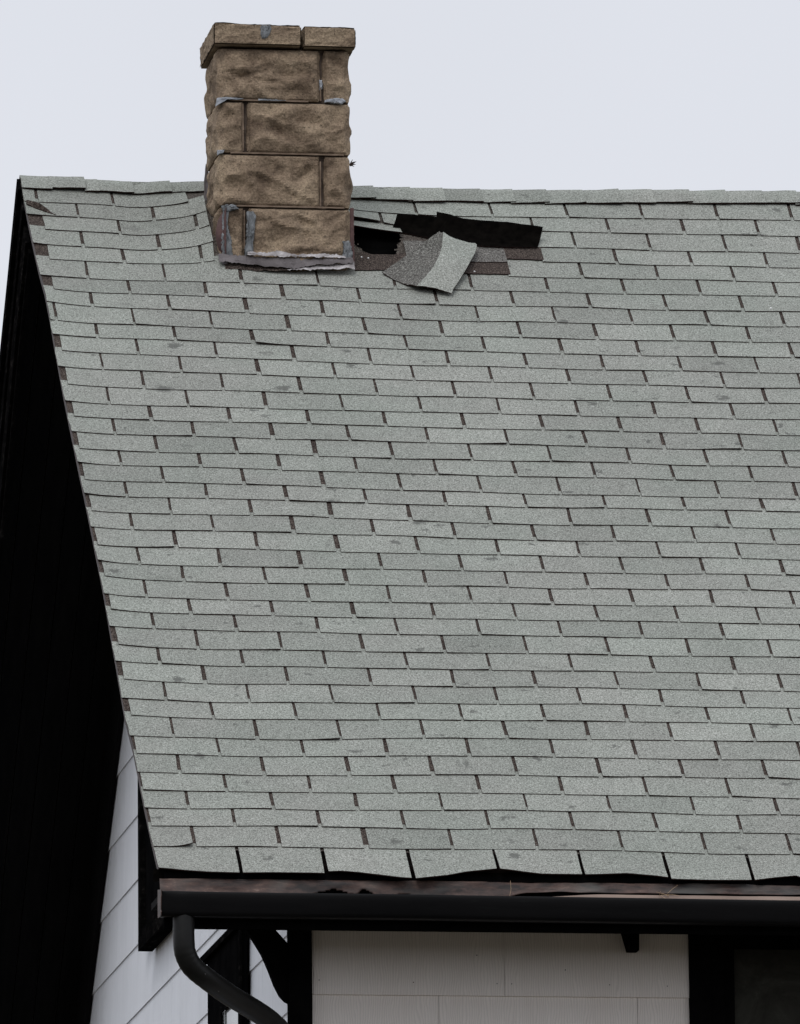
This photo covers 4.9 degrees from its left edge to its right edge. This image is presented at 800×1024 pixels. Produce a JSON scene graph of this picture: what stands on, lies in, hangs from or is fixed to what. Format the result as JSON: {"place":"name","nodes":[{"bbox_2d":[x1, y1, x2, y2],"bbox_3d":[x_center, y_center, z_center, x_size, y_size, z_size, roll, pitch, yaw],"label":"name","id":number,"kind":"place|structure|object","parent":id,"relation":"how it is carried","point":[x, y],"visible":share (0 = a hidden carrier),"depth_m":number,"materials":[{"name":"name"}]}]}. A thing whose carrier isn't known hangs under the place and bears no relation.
{"place":"outdoors","nodes":[
{"label":"outdoors","id":0,"kind":"place"},
{"bbox_2d":[0,0,799,343],"label":"sky","id":1,"kind":"structure","parent":0,"point":[693,95],"materials":[{"name":"white"}]},
{"label":"ground","id":2,"kind":"structure","parent":0,"visible":0},
{"bbox_2d":[0,22,799,1023],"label":"house","id":3,"kind":"structure","parent":2,"relation":"on","point":[374,640],"depth_m":35.11,"materials":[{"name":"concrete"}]},
{"bbox_2d":[138,782,172,951],"bbox_3d":[-0.982,1.153,37.110,0.058,1.130,1.105,1,-10,-8],"label":"fascia board","id":4,"kind":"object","parent":3,"relation":"in","point":[151,933],"depth_m":37.45,"materials":[{"name":"black paint"}]},
{"bbox_2d":[200,930,247,1023],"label":"window","id":5,"kind":"structure","parent":3,"relation":"in","point":[227,956],"depth_m":34.71,"materials":[{"name":"black paint"}]},
{"bbox_2d":[393,213,444,237],"bbox_3d":[0.075,-1.132,37.030,0.220,0.126,0.058,-1,-10,4],"label":"curled shingle","id":6,"kind":"object","parent":3,"relation":"on","point":[423,226],"visible":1,"depth_m":37.04,"materials":[{"name":"black asphalt"}]},
{"bbox_2d":[382,231,476,293],"bbox_3d":[0.121,-0.985,36.770,0.293,0.323,0.358,-5,-11,24],"label":"torn shingle","id":7,"kind":"object","parent":3,"relation":"on","point":[439,260],"visible":1,"depth_m":36.73,"materials":[{"name":"grey asphalt"}]},
{"bbox_2d":[436,212,542,247],"bbox_3d":[0.355,-1.127,37.007,0.424,0.167,0.090,-1,-10,3],"label":"curled shingle","id":8,"kind":"object","parent":3,"relation":"on","point":[483,233],"visible":1,"depth_m":37.02,"materials":[{"name":"black asphalt"}]},
{"bbox_2d":[688,934,799,1023],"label":"window","id":9,"kind":"structure","parent":3,"relation":"in","point":[734,979],"depth_m":33.41,"materials":[{"name":"black paint"}]}
]}

